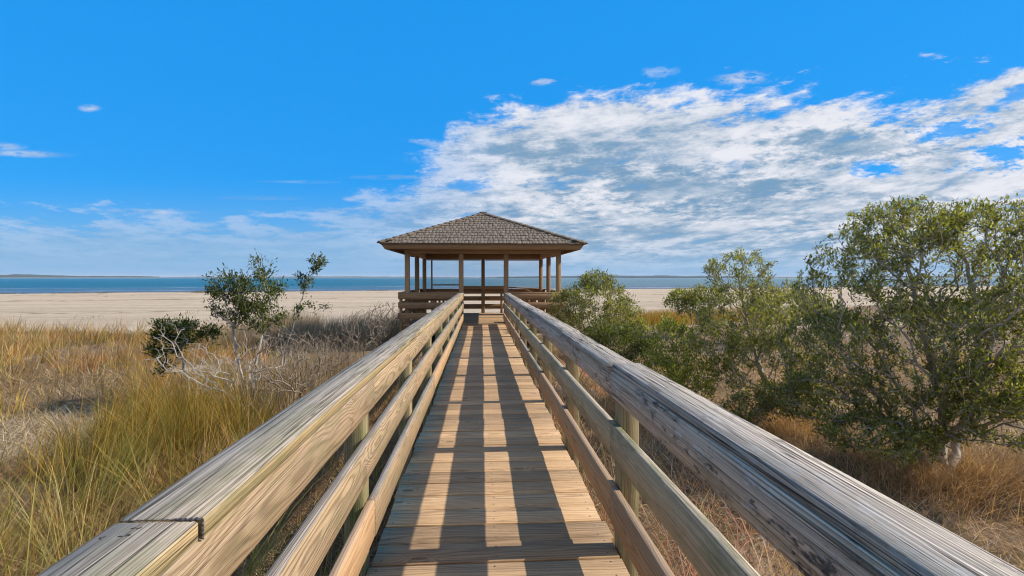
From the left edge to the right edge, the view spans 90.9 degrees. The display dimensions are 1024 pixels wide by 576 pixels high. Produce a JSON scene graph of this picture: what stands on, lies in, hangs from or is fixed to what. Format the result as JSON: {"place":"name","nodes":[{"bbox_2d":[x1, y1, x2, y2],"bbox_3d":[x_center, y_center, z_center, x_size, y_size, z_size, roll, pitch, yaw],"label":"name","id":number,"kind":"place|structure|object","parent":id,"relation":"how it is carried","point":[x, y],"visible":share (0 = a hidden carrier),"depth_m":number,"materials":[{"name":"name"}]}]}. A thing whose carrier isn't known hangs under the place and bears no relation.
{"place":"outdoors","nodes":[
{"label":"outdoors","id":0,"kind":"place"},
{"bbox_2d":[0,274,159,277],"bbox_3d":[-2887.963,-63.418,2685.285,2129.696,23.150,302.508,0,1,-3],"label":"shore","id":1,"kind":"structure","parent":0,"point":[29,276],"depth_m":2599.44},
{"bbox_2d":[160,276,494,277],"bbox_3d":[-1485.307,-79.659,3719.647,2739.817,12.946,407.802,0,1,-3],"label":"shore","id":2,"kind":"structure","parent":0,"point":[329,277],"depth_m":3599.22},
{"bbox_2d":[0,286,1016,334],"bbox_3d":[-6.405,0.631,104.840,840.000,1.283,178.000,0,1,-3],"label":"beach","id":3,"kind":"structure","parent":0,"point":[137,308],"depth_m":42.02,"materials":[{"name":"beige sand"}]},
{"bbox_2d":[0,287,871,318],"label":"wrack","id":4,"kind":"object","parent":3,"relation":"on","point":[201,291],"visible":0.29,"depth_m":81.92,"materials":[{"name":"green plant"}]},
{"bbox_2d":[0,297,1023,575],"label":"ground","id":5,"kind":"structure","parent":0,"point":[978,527],"depth_m":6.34,"materials":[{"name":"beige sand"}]},
{"bbox_2d":[140,313,227,389],"bbox_3d":[-5.619,1.201,8.584,1.341,1.552,1.202,0,1,22],"label":"wax myrtle shrub","id":6,"kind":"object","parent":5,"relation":"on","point":[181,325],"visible":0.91,"depth_m":8.43,"materials":[{"name":"green plant"}]},
{"bbox_2d":[0,351,386,575],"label":"green rushes","id":7,"kind":"object","parent":5,"relation":"on","point":[105,443],"visible":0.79,"depth_m":5.13,"materials":[{"name":"green plant"}]},
{"bbox_2d":[0,309,443,575],"bbox_3d":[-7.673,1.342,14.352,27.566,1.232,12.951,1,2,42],"label":"marsh grass","id":8,"kind":"structure","parent":5,"relation":"on","point":[10,345],"depth_m":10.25,"materials":[{"name":"beige plant"}]},
{"bbox_2d":[145,322,298,414],"bbox_3d":[-4.461,1.274,7.577,2.354,1.462,0.992,0,1,7],"label":"dead branch","id":9,"kind":"object","parent":5,"relation":"on","point":[207,379],"visible":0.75,"depth_m":7.51,"materials":[{"name":"grey wood"}]},
{"bbox_2d":[201,248,294,397],"bbox_3d":[-4.389,0.667,8.414,1.542,2.644,0.945,0,1,-3],"label":"wax myrtle shrub","id":10,"kind":"object","parent":5,"relation":"on","point":[245,306],"visible":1,"depth_m":8.29,"materials":[{"name":"green plant"}]},
{"bbox_2d":[238,326,333,403],"bbox_3d":[-3.297,1.291,7.434,1.213,1.459,1.537,0,1,-3],"label":"bare bush","id":11,"kind":"object","parent":5,"relation":"on","point":[295,391],"visible":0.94,"depth_m":7.36,"materials":[{"name":"grey plant"}]},
{"bbox_2d":[269,251,331,378],"bbox_3d":[-4.149,0.640,9.407,1.699,2.649,0.856,1,1,31],"label":"wax myrtle shrub","id":12,"kind":"object","parent":5,"relation":"on","point":[306,283],"visible":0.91,"depth_m":9.20,"materials":[{"name":"green plant"}]},
{"bbox_2d":[200,309,410,428],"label":"dry stems","id":13,"kind":"object","parent":5,"relation":"on","point":[300,326],"visible":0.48,"depth_m":15.32,"materials":[{"name":"brown plant"}]},
{"bbox_2d":[284,328,357,380],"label":"bare bush","id":14,"kind":"object","parent":5,"relation":"on","point":[325,358],"visible":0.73,"depth_m":9.18,"materials":[{"name":"grey plant"}]},
{"bbox_2d":[338,309,389,354],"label":"bare bush","id":15,"kind":"object","parent":5,"relation":"on","point":[358,336],"visible":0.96,"depth_m":12.47,"materials":[{"name":"grey plant"}]},
{"bbox_2d":[364,302,401,341],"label":"bare bush","id":16,"kind":"object","parent":5,"relation":"on","point":[390,325],"visible":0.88,"depth_m":14.43,"materials":[{"name":"grey plant"}]},
{"bbox_2d":[377,212,587,333],"bbox_3d":[-1.000,-0.273,17.555,6.128,4.722,6.127,0,1,-3],"label":"gazebo","id":17,"kind":"object","parent":5,"relation":"on","point":[482,237],"visible":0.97,"depth_m":15.27,"materials":[{"name":"brown wood"}]},
{"bbox_2d":[414,299,448,320],"bbox_3d":[-2.413,0.656,15.624,1.212,0.841,0.509,0,1,-3],"label":"slatted bench","id":18,"kind":"object","parent":17,"relation":"on","point":[418,310],"visible":0.31,"depth_m":15.42,"materials":[{"name":"brown wood"}]},
{"bbox_2d":[509,287,538,301],"bbox_3d":[0.400,0.483,19.134,1.171,1.060,0.646,0,1,-3],"label":"picnic table","id":19,"kind":"object","parent":17,"relation":"on","point":[524,288],"visible":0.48,"depth_m":18.83,"materials":[{"name":"brown wood"}]},
{"bbox_2d":[522,299,549,311],"bbox_3d":[0.642,0.652,15.811,1.208,0.841,0.509,0,1,-3],"label":"slatted bench","id":20,"kind":"object","parent":17,"relation":"on","point":[538,301],"visible":0.07,"depth_m":15.60,"materials":[{"name":"brown wood"}]},
{"bbox_2d":[37,292,1023,575],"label":"boardwalk","id":21,"kind":"structure","parent":5,"relation":"on","point":[485,474],"depth_m":2.15,"materials":[{"name":"brown wood"}]},
{"bbox_2d":[546,267,649,347],"bbox_3d":[2.101,0.659,12.727,2.410,2.487,2.669,0,1,-3],"label":"evergreen bush","id":22,"kind":"object","parent":5,"relation":"on","point":[575,320],"visible":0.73,"depth_m":12.58,"materials":[{"name":"green plant"}]},
{"bbox_2d":[579,313,655,361],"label":"evergreen bush","id":23,"kind":"object","parent":5,"relation":"on","point":[603,335],"visible":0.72,"depth_m":9.13,"materials":[{"name":"green plant"}]},
{"bbox_2d":[633,312,726,400],"bbox_3d":[2.609,1.205,8.332,1.547,1.569,1.929,0,1,-3],"label":"evergreen bush","id":24,"kind":"object","parent":5,"relation":"on","point":[670,365],"visible":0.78,"depth_m":8.13,"materials":[{"name":"green plant"}]},
{"bbox_2d":[662,282,724,328],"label":"evergreen bush","id":25,"kind":"object","parent":5,"relation":"on","point":[687,299],"visible":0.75,"depth_m":18.45,"materials":[{"name":"green plant"}]},
{"bbox_2d":[686,247,845,426],"bbox_3d":[3.655,0.668,7.490,2.266,2.684,2.813,0,1,-3],"label":"wax myrtle tree","id":26,"kind":"object","parent":5,"relation":"on","point":[735,343],"visible":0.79,"depth_m":7.47,"materials":[{"name":"green plant"}]},
{"bbox_2d":[737,284,843,335],"bbox_3d":[8.807,0.831,16.020,3.020,1.983,2.683,0,1,-3],"label":"evergreen bush","id":27,"kind":"object","parent":5,"relation":"on","point":[785,307],"visible":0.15,"depth_m":15.78,"materials":[{"name":"green plant"}]},
{"bbox_2d":[764,193,1023,474],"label":"wax myrtle tree","id":28,"kind":"object","parent":5,"relation":"on","point":[969,405],"visible":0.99,"depth_m":5.51,"materials":[{"name":"green plant"}]},
{"bbox_2d":[0,278,1023,293],"bbox_3d":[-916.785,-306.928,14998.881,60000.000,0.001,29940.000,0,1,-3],"label":"water","id":29,"kind":"structure","parent":0,"point":[39,285],"depth_m":219.60,"materials":[{"name":"blue liquid"}]},
{"bbox_2d":[0,0,1023,276],"label":"sky","id":30,"kind":"structure","parent":0,"point":[155,138],"materials":[{"name":"blue"}]},
{"bbox_2d":[486,275,767,277],"bbox_3d":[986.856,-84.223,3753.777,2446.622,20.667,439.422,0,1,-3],"label":"shore","id":31,"kind":"structure","parent":0,"point":[654,276],"depth_m":3599.22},
{"bbox_2d":[615,306,778,327],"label":"golden grass","id":32,"kind":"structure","parent":0,"point":[652,318],"depth_m":23.59,"materials":[{"name":"yellow plant"}]},
{"bbox_2d":[771,276,1016,277],"bbox_3d":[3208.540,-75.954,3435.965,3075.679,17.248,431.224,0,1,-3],"label":"shore","id":33,"kind":"structure","parent":0,"point":[887,277],"depth_m":3299.28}
]}

